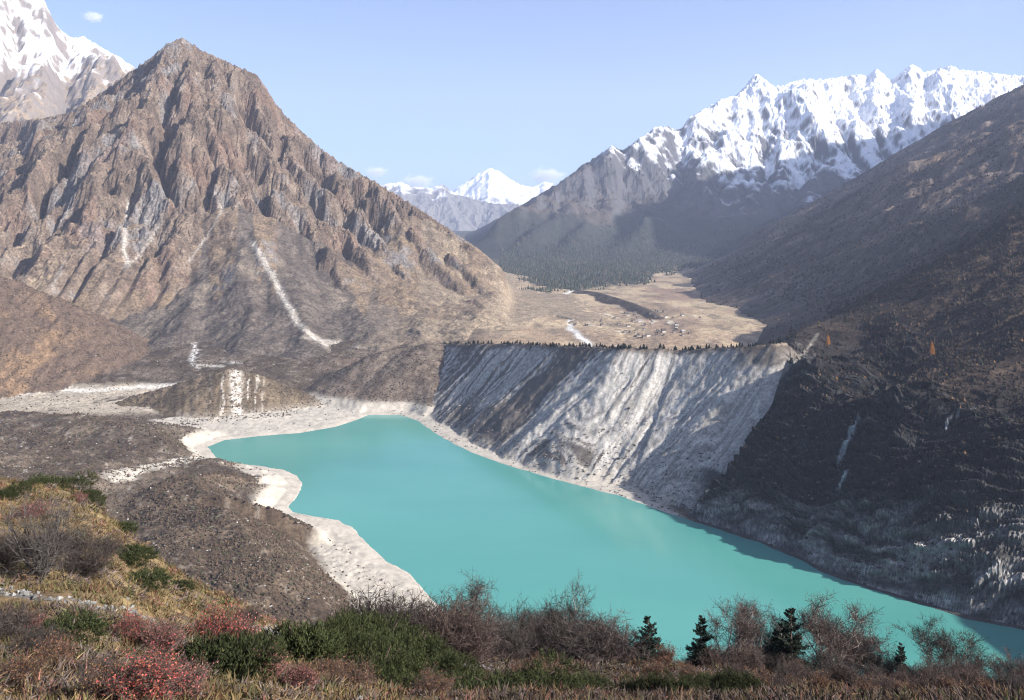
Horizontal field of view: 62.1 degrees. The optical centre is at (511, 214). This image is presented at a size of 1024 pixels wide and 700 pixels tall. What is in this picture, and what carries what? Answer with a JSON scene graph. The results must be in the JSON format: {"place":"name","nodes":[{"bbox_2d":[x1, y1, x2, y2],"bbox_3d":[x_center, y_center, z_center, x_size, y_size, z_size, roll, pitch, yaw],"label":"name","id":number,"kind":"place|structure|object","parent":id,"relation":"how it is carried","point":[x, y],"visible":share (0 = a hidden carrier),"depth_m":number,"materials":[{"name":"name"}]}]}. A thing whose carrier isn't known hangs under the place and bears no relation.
{"place":"outdoors","nodes":[
{"label":"outdoors","id":0,"kind":"place"},
{"bbox_2d":[0,0,134,122],"bbox_3d":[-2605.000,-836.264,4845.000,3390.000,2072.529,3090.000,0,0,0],"label":"mountain","id":1,"kind":"structure","parent":0,"point":[48,67],"depth_m":4924.57,"materials":[{"name":"snow"}]},
{"bbox_2d":[0,38,615,359],"bbox_3d":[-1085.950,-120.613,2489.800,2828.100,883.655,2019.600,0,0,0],"label":"mountain","id":2,"kind":"structure","parent":0,"point":[180,191],"depth_m":2130.08,"materials":[{"name":"stone"}]},
{"bbox_2d":[380,182,520,230],"bbox_3d":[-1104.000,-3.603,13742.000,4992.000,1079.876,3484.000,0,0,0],"label":"mountain","id":3,"kind":"structure","parent":0,"point":[444,205],"depth_m":13566.08,"materials":[{"name":"snow"}]},
{"bbox_2d":[0,475,995,699],"bbox_3d":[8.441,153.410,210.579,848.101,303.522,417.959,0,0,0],"label":"ground","id":4,"kind":"structure","parent":0,"point":[54,594],"depth_m":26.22,"materials":[{"name":"plant"}]},
{"bbox_2d":[0,479,36,500],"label":"juniper bush","id":5,"kind":"object","parent":4,"relation":"on","point":[7,492],"visible":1,"depth_m":42.49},
{"bbox_2d":[0,594,47,641],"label":"bare shrub","id":6,"kind":"object","parent":4,"relation":"on","point":[11,622],"visible":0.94,"depth_m":17.52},
{"bbox_2d":[0,525,49,568],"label":"bare shrub","id":7,"kind":"object","parent":4,"relation":"on","point":[6,558],"visible":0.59,"depth_m":25.88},
{"bbox_2d":[0,643,56,688],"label":"barberry bush","id":8,"kind":"object","parent":4,"relation":"on","point":[21,667],"visible":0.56,"depth_m":13.81,"materials":[{"name":"brown plant"}]},
{"bbox_2d":[6,496,52,519],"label":"barberry bush","id":9,"kind":"object","parent":4,"relation":"on","point":[35,506],"visible":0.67,"depth_m":35.94,"materials":[{"name":"red plant"}]},
{"bbox_2d":[17,608,55,636],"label":"barberry bush","id":10,"kind":"object","parent":4,"relation":"on","point":[40,617],"visible":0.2,"depth_m":17.96,"materials":[{"name":"red plant"}]},
{"bbox_2d":[6,619,70,654],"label":"bare shrub","id":11,"kind":"object","parent":4,"relation":"on","point":[33,634],"visible":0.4,"depth_m":16.14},
{"bbox_2d":[0,477,100,580],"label":"dead bush","id":12,"kind":"object","parent":4,"relation":"on","point":[42,564],"visible":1,"depth_m":24.07,"materials":[{"name":"plant"}]},
{"bbox_2d":[17,628,85,667],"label":"barberry bush","id":13,"kind":"object","parent":4,"relation":"on","point":[61,649],"visible":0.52,"depth_m":15.45,"materials":[{"name":"red plant"}]},
{"bbox_2d":[25,469,98,492],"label":"juniper bush","id":14,"kind":"object","parent":4,"relation":"on","point":[52,480],"visible":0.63,"depth_m":53.18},
{"bbox_2d":[21,607,112,645],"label":"juniper bush","id":15,"kind":"object","parent":4,"relation":"on","point":[71,623],"visible":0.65,"depth_m":17.84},
{"bbox_2d":[45,524,100,557],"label":"bare shrub","id":16,"kind":"object","parent":4,"relation":"on","point":[78,540],"visible":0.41,"depth_m":27.83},
{"bbox_2d":[69,485,107,509],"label":"juniper bush","id":17,"kind":"object","parent":4,"relation":"on","point":[95,496],"visible":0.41,"depth_m":50.06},
{"bbox_2d":[56,538,127,580],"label":"bare shrub","id":18,"kind":"object","parent":4,"relation":"on","point":[90,565],"visible":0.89,"depth_m":25.93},
{"bbox_2d":[69,649,128,681],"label":"bare shrub","id":19,"kind":"object","parent":4,"relation":"on","point":[104,663],"visible":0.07,"depth_m":14.87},
{"bbox_2d":[67,648,141,699],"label":"barberry bush","id":20,"kind":"object","parent":4,"relation":"on","point":[92,686],"visible":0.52,"depth_m":12.12,"materials":[{"name":"red plant"}]},
{"bbox_2d":[86,531,132,554],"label":"bare shrub","id":21,"kind":"object","parent":4,"relation":"on","point":[113,541],"visible":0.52,"depth_m":31.55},
{"bbox_2d":[115,520,140,535],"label":"juniper bush","id":22,"kind":"object","parent":4,"relation":"on","point":[128,525],"visible":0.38,"depth_m":46.92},
{"bbox_2d":[109,607,153,641],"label":"barberry bush","id":23,"kind":"object","parent":4,"relation":"on","point":[131,627],"visible":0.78,"depth_m":19.35,"materials":[{"name":"red plant"}]},
{"bbox_2d":[115,542,159,567],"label":"juniper bush","id":24,"kind":"object","parent":4,"relation":"on","point":[132,554],"visible":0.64,"depth_m":33.07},
{"bbox_2d":[95,634,202,699],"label":"barberry bush","id":25,"kind":"object","parent":4,"relation":"on","point":[153,677],"visible":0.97,"depth_m":12.10,"materials":[{"name":"red plant"}]},
{"bbox_2d":[125,565,174,590],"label":"juniper bush","id":26,"kind":"object","parent":4,"relation":"on","point":[148,578],"visible":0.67,"depth_m":30.32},
{"bbox_2d":[132,612,187,657],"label":"barberry bush","id":27,"kind":"object","parent":4,"relation":"on","point":[158,636],"visible":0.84,"depth_m":19.06,"materials":[{"name":"red plant"}]},
{"bbox_2d":[171,579,196,592],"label":"juniper bush","id":28,"kind":"object","parent":4,"relation":"on","point":[184,582],"visible":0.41,"depth_m":36.85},
{"bbox_2d":[164,652,219,699],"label":"barberry bush","id":29,"kind":"object","parent":4,"relation":"on","point":[196,684],"visible":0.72,"depth_m":13.08,"materials":[{"name":"red plant"}]},
{"bbox_2d":[183,594,248,641],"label":"barberry bush","id":30,"kind":"object","parent":4,"relation":"on","point":[218,625],"visible":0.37,"depth_m":22.16,"materials":[{"name":"red plant"}]},
{"bbox_2d":[175,627,289,682],"bbox_3d":[-6.440,9.911,18.925,2.892,0.877,2.922,0,0,9],"label":"juniper bush","id":31,"kind":"object","parent":4,"relation":"on","point":[231,651],"visible":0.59,"depth_m":18.95,"materials":[{"name":"plant"}]},
{"bbox_2d":[220,602,265,633],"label":"barberry bush","id":32,"kind":"object","parent":4,"relation":"on","point":[250,624],"visible":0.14,"depth_m":25.45,"materials":[{"name":"red plant"}]},
{"bbox_2d":[233,604,262,622],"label":"bare shrub","id":33,"kind":"object","parent":4,"relation":"on","point":[251,611],"visible":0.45,"depth_m":35.15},
{"bbox_2d":[231,625,287,656],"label":"juniper bush","id":34,"kind":"object","parent":4,"relation":"on","point":[263,638],"visible":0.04,"depth_m":22.61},
{"bbox_2d":[250,645,291,678],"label":"barberry bush","id":35,"kind":"object","parent":4,"relation":"on","point":[281,668],"visible":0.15,"depth_m":19.22,"materials":[{"name":"red plant"}]},
{"bbox_2d":[266,657,330,691],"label":"barberry bush","id":36,"kind":"object","parent":4,"relation":"on","point":[298,675],"visible":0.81,"depth_m":17.16,"materials":[{"name":"red plant"}]},
{"bbox_2d":[259,617,350,670],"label":"juniper bush","id":37,"kind":"object","parent":4,"relation":"on","point":[300,640],"visible":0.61,"depth_m":26.84,"materials":[{"name":"plant"}]},
{"bbox_2d":[311,652,345,676],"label":"barberry bush","id":38,"kind":"object","parent":4,"relation":"on","point":[326,666],"visible":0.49,"depth_m":23.89,"materials":[{"name":"brown plant"}]},
{"bbox_2d":[311,637,383,667],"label":"juniper bush","id":39,"kind":"object","parent":4,"relation":"on","point":[351,652],"visible":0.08,"depth_m":28.25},
{"bbox_2d":[317,652,384,689],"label":"barberry bush","id":40,"kind":"object","parent":4,"relation":"on","point":[352,673],"visible":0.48,"depth_m":20.60,"materials":[{"name":"plant"}]},
{"bbox_2d":[0,491,703,699],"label":"rubble","id":41,"kind":"object","parent":4,"relation":"on","point":[27,592],"visible":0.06,"depth_m":21.60,"materials":[{"name":"grey stone"}]},
{"bbox_2d":[320,608,407,663],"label":"juniper bush","id":42,"kind":"object","parent":4,"relation":"on","point":[347,624],"visible":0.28,"depth_m":39.02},
{"bbox_2d":[323,578,438,635],"bbox_3d":[-7.650,23.957,49.857,7.416,4.600,6.945,0,0,-10],"label":"bare shrub","id":43,"kind":"object","parent":4,"relation":"on","point":[386,607],"visible":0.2,"depth_m":50.28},
{"bbox_2d":[339,624,429,693],"bbox_3d":[-4.173,14.135,26.547,3.415,1.425,4.623,0,0,-1],"label":"juniper bush","id":44,"kind":"object","parent":4,"relation":"on","point":[389,671],"visible":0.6,"depth_m":27.00,"materials":[{"name":"plant"}]},
{"bbox_2d":[324,606,449,667],"bbox_3d":[-6.435,20.603,40.984,5.734,2.691,7.762,0,0,-27],"label":"juniper bush","id":45,"kind":"object","parent":4,"relation":"on","point":[379,622],"visible":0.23,"depth_m":42.23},
{"bbox_2d":[369,583,452,632],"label":"bare shrub","id":46,"kind":"object","parent":4,"relation":"on","point":[411,606],"visible":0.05,"depth_m":56.31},
{"bbox_2d":[362,651,472,692],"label":"juniper bush","id":47,"kind":"object","parent":4,"relation":"on","point":[465,683],"visible":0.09,"depth_m":28.83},
{"bbox_2d":[395,624,456,667],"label":"juniper bush","id":48,"kind":"object","parent":4,"relation":"on","point":[422,633],"visible":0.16,"depth_m":42.29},
{"bbox_2d":[404,662,465,699],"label":"barberry bush","id":49,"kind":"object","parent":4,"relation":"on","point":[431,684],"visible":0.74,"depth_m":20.92,"materials":[{"name":"brown plant"}]},
{"bbox_2d":[409,651,484,677],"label":"juniper bush","id":50,"kind":"object","parent":4,"relation":"on","point":[453,661],"visible":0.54,"depth_m":37.02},
{"bbox_2d":[397,585,510,657],"bbox_3d":[-4.893,27.282,55.360,9.345,5.179,9.978,0,0,39],"label":"bare shrub","id":51,"kind":"object","parent":4,"relation":"on","point":[454,603],"visible":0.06,"depth_m":56.21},
{"bbox_2d":[406,584,506,666],"bbox_3d":[-3.377,24.896,50.469,6.876,5.018,8.478,0,0,-29],"label":"bare shrub","id":52,"kind":"object","parent":4,"relation":"on","point":[433,628],"visible":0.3,"depth_m":50.23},
{"bbox_2d":[428,601,507,668],"bbox_3d":[-2.772,24.577,49.044,5.132,4.101,5.970,0,0,-5],"label":"bare shrub","id":53,"kind":"object","parent":4,"relation":"on","point":[482,632],"visible":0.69,"depth_m":48.91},
{"bbox_2d":[433,666,512,687],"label":"juniper bush","id":54,"kind":"object","parent":4,"relation":"on","point":[464,679],"visible":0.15,"depth_m":35.77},
{"bbox_2d":[437,570,553,661],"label":"bare tree","id":55,"kind":"object","parent":4,"relation":"on","point":[479,588],"visible":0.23,"depth_m":70.83,"materials":[{"name":"brown plant"}]},
{"bbox_2d":[0,477,1023,699],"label":"undergrowth","id":56,"kind":"object","parent":4,"relation":"on","point":[841,691],"visible":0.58,"depth_m":21.61,"materials":[{"name":"brown plant"}]},
{"bbox_2d":[485,615,543,661],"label":"bare shrub","id":57,"kind":"object","parent":4,"relation":"on","point":[513,647],"visible":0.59,"depth_m":62.96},
{"bbox_2d":[447,646,592,694],"bbox_3d":[0.047,18.043,32.330,6.594,1.426,4.871,0,0,-20],"label":"juniper bush","id":58,"kind":"object","parent":4,"relation":"on","point":[535,677],"visible":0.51,"depth_m":33.30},
{"bbox_2d":[490,593,562,637],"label":"bare tree","id":59,"kind":"object","parent":4,"relation":"on","point":[521,611],"visible":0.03,"depth_m":76.26,"materials":[{"name":"grey plant"}]},
{"bbox_2d":[507,599,600,662],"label":"bare shrub","id":60,"kind":"object","parent":4,"relation":"on","point":[552,638],"visible":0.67,"depth_m":67.39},
{"bbox_2d":[541,665,603,689],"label":"juniper bush","id":61,"kind":"object","parent":4,"relation":"on","point":[594,683],"visible":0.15,"depth_m":41.54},
{"bbox_2d":[529,568,627,639],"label":"bare tree","id":62,"kind":"object","parent":4,"relation":"on","point":[575,600],"visible":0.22,"depth_m":74.12,"materials":[{"name":"grey plant"}]},
{"bbox_2d":[545,613,640,662],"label":"bare shrub","id":63,"kind":"object","parent":4,"relation":"on","point":[600,643],"visible":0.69,"depth_m":67.76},
{"bbox_2d":[574,671,616,692],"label":"juniper bush","id":64,"kind":"object","parent":4,"relation":"on","point":[600,677],"visible":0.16,"depth_m":44.25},
{"bbox_2d":[567,605,659,664],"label":"bare shrub","id":65,"kind":"object","parent":4,"relation":"on","point":[627,654],"visible":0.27,"depth_m":69.03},
{"bbox_2d":[620,674,640,690],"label":"juniper bush","id":66,"kind":"object","parent":4,"relation":"on","point":[629,683],"visible":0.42,"depth_m":45.57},
{"bbox_2d":[632,615,663,663],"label":"conifer","id":67,"kind":"object","parent":4,"relation":"on","point":[651,633],"visible":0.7,"depth_m":69.80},
{"bbox_2d":[630,668,677,691],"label":"juniper bush","id":68,"kind":"object","parent":4,"relation":"on","point":[651,679],"visible":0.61,"depth_m":44.34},
{"bbox_2d":[640,656,667,676],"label":"barberry bush","id":69,"kind":"object","parent":4,"relation":"on","point":[657,666],"visible":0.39,"depth_m":53.44,"materials":[{"name":"brown plant"}]},
{"bbox_2d":[643,641,686,669],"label":"barberry bush","id":70,"kind":"object","parent":4,"relation":"on","point":[662,655],"visible":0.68,"depth_m":65.12,"materials":[{"name":"brown plant"}]},
{"bbox_2d":[657,671,706,692],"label":"juniper bush","id":71,"kind":"object","parent":4,"relation":"on","point":[685,683],"visible":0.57,"depth_m":43.32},
{"bbox_2d":[676,658,699,677],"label":"barberry bush","id":72,"kind":"object","parent":4,"relation":"on","point":[684,672],"visible":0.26,"depth_m":53.47,"materials":[{"name":"brown plant"}]},
{"bbox_2d":[685,615,714,666],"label":"conifer","id":73,"kind":"object","parent":4,"relation":"on","point":[702,640],"visible":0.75,"depth_m":71.84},
{"bbox_2d":[695,640,735,668],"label":"bare shrub","id":74,"kind":"object","parent":4,"relation":"on","point":[715,658],"visible":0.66,"depth_m":70.83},
{"bbox_2d":[692,594,766,662],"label":"bare tree","id":75,"kind":"object","parent":4,"relation":"on","point":[742,625],"visible":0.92,"depth_m":79.67,"materials":[{"name":"brown plant"}]},
{"bbox_2d":[705,666,767,695],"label":"juniper bush","id":76,"kind":"object","parent":4,"relation":"on","point":[733,680],"visible":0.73,"depth_m":38.07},
{"bbox_2d":[715,640,767,670],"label":"bare shrub","id":77,"kind":"object","parent":4,"relation":"on","point":[751,659],"visible":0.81,"depth_m":70.95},
{"bbox_2d":[707,597,806,666],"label":"bare tree","id":78,"kind":"object","parent":4,"relation":"on","point":[764,623],"visible":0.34,"depth_m":83.70,"materials":[{"name":"grey plant"}]},
{"bbox_2d":[754,667,778,685],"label":"barberry bush","id":79,"kind":"object","parent":4,"relation":"on","point":[764,678],"visible":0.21,"depth_m":50.98,"materials":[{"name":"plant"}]},
{"bbox_2d":[761,628,782,670],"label":"conifer","id":80,"kind":"object","parent":4,"relation":"on","point":[775,640],"visible":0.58,"depth_m":76.97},
{"bbox_2d":[765,647,800,671],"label":"bare shrub","id":81,"kind":"object","parent":4,"relation":"on","point":[773,663],"visible":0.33,"depth_m":74.66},
{"bbox_2d":[770,659,804,682],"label":"bare shrub","id":82,"kind":"object","parent":4,"relation":"on","point":[784,672],"visible":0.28,"depth_m":53.83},
{"bbox_2d":[767,607,814,671],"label":"conifer","id":83,"kind":"object","parent":4,"relation":"on","point":[790,646],"visible":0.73,"depth_m":75.92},
{"bbox_2d":[773,657,816,678],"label":"bare shrub","id":84,"kind":"object","parent":4,"relation":"on","point":[797,667],"visible":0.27,"depth_m":58.24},
{"bbox_2d":[804,669,837,689],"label":"barberry bush","id":85,"kind":"object","parent":4,"relation":"on","point":[818,680],"visible":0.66,"depth_m":51.94,"materials":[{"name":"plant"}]},
{"bbox_2d":[800,643,859,674],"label":"bare shrub","id":86,"kind":"object","parent":4,"relation":"on","point":[818,663],"visible":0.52,"depth_m":79.41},
{"bbox_2d":[762,588,906,672],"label":"bare tree","id":87,"kind":"object","parent":4,"relation":"on","point":[820,632],"visible":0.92,"depth_m":82.89,"materials":[{"name":"brown plant"}]},
{"bbox_2d":[824,662,859,685],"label":"bare shrub","id":88,"kind":"object","parent":4,"relation":"on","point":[833,675],"visible":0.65,"depth_m":56.13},
{"bbox_2d":[816,614,886,674],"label":"bare tree","id":89,"kind":"object","parent":4,"relation":"on","point":[857,667],"visible":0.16,"depth_m":87.36,"materials":[{"name":"brown plant"}]},
{"bbox_2d":[831,662,875,685],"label":"bare shrub","id":90,"kind":"object","parent":4,"relation":"on","point":[858,673],"visible":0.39,"depth_m":56.17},
{"bbox_2d":[848,674,881,691],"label":"barberry bush","id":91,"kind":"object","parent":4,"relation":"on","point":[864,685],"visible":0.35,"depth_m":43.94,"materials":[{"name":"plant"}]},
{"bbox_2d":[859,661,887,676],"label":"bare shrub","id":92,"kind":"object","parent":4,"relation":"on","point":[873,670],"visible":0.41,"depth_m":72.10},
{"bbox_2d":[864,644,896,674],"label":"bare tree","id":93,"kind":"object","parent":4,"relation":"on","point":[887,665],"visible":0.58,"depth_m":85.84,"materials":[{"name":"grey plant"}]},
{"bbox_2d":[890,642,907,675],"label":"conifer","id":94,"kind":"object","parent":4,"relation":"on","point":[899,657],"visible":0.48,"depth_m":77.99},
{"bbox_2d":[897,672,941,688],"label":"bare shrub","id":95,"kind":"object","parent":4,"relation":"on","point":[922,681],"visible":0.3,"depth_m":50.12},
{"bbox_2d":[896,654,951,672],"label":"bare shrub","id":96,"kind":"object","parent":4,"relation":"on","point":[939,665],"visible":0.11,"depth_m":73.83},
{"bbox_2d":[911,661,940,679],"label":"bare shrub","id":97,"kind":"object","parent":4,"relation":"on","point":[921,671],"visible":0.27,"depth_m":64.93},
{"bbox_2d":[924,672,969,690],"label":"barberry bush","id":98,"kind":"object","parent":4,"relation":"on","point":[943,682],"visible":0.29,"depth_m":40.60,"materials":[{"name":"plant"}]},
{"bbox_2d":[891,609,1003,672],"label":"bare tree","id":99,"kind":"object","parent":4,"relation":"on","point":[940,641],"visible":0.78,"depth_m":81.46,"materials":[{"name":"brown plant"}]},
{"bbox_2d":[933,654,991,677],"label":"bare shrub","id":100,"kind":"object","parent":4,"relation":"on","point":[956,665],"visible":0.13,"depth_m":74.39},
{"bbox_2d":[944,664,982,685],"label":"bare shrub","id":101,"kind":"object","parent":4,"relation":"on","point":[967,676],"visible":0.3,"depth_m":53.05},
{"bbox_2d":[974,646,1023,677],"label":"bare tree","id":102,"kind":"object","parent":4,"relation":"on","point":[1008,665],"visible":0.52,"depth_m":86.23,"materials":[{"name":"grey plant"}]},
{"bbox_2d":[977,667,1022,690],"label":"bare shrub","id":103,"kind":"object","parent":4,"relation":"on","point":[1002,680],"visible":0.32,"depth_m":50.59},
{"bbox_2d":[452,168,552,204],"bbox_3d":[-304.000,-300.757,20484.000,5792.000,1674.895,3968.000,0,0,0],"label":"mountain","id":104,"kind":"structure","parent":0,"point":[491,185],"depth_m":20106.95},
{"bbox_2d":[0,231,1023,629],"bbox_3d":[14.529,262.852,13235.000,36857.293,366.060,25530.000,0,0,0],"label":"terrain","id":105,"kind":"structure","parent":0,"point":[654,387],"depth_m":1097.56,"materials":[{"name":"stone"}]},
{"bbox_2d":[0,277,634,621],"bbox_3d":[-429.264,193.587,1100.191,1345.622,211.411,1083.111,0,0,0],"label":"scrub","id":106,"kind":"object","parent":105,"relation":"on","point":[300,561],"visible":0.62,"depth_m":817.40,"materials":[{"name":"brown plant"}]},
{"bbox_2d":[385,347,720,521],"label":"rubble","id":107,"kind":"object","parent":105,"relation":"on","point":[560,450],"visible":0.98,"depth_m":976.49,"materials":[{"name":"grey stone"}]},
{"bbox_2d":[499,212,776,292],"bbox_3d":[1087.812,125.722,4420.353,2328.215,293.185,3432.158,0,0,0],"label":"forest","id":108,"kind":"object","parent":105,"relation":"on","point":[639,271],"visible":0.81,"depth_m":4354.86,"materials":[{"name":"green plant"}]},
{"bbox_2d":[689,376,1023,624],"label":"rubble","id":109,"kind":"object","parent":105,"relation":"on","point":[919,507],"visible":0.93,"depth_m":724.51,"materials":[{"name":"grey stone"}]},
{"bbox_2d":[44,0,1023,190],"label":"sky","id":110,"kind":"structure","parent":0,"point":[413,93],"materials":[{"name":"blue"}]},
{"bbox_2d":[207,415,1023,676],"bbox_3d":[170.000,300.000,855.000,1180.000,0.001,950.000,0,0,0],"label":"lake","id":111,"kind":"structure","parent":0,"point":[429,510],"depth_m":776.26,"materials":[{"name":"teal liquid"}]},
{"bbox_2d":[464,65,1023,260],"bbox_3d":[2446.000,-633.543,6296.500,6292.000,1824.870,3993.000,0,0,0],"label":"mountain","id":112,"kind":"structure","parent":0,"point":[752,152],"depth_m":6484.78,"materials":[{"name":"snow"}]},
{"bbox_2d":[682,85,1023,625],"bbox_3d":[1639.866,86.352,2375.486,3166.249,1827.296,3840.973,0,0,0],"label":"hillside","id":113,"kind":"structure","parent":0,"point":[1004,589],"depth_m":841.40,"materials":[{"name":"stone"}]},
{"bbox_2d":[690,85,1023,582],"bbox_3d":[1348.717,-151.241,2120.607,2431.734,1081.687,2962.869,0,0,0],"label":"scrub","id":114,"kind":"object","parent":113,"relation":"on","point":[860,302],"visible":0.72,"depth_m":1139.31,"materials":[{"name":"brown plant"}]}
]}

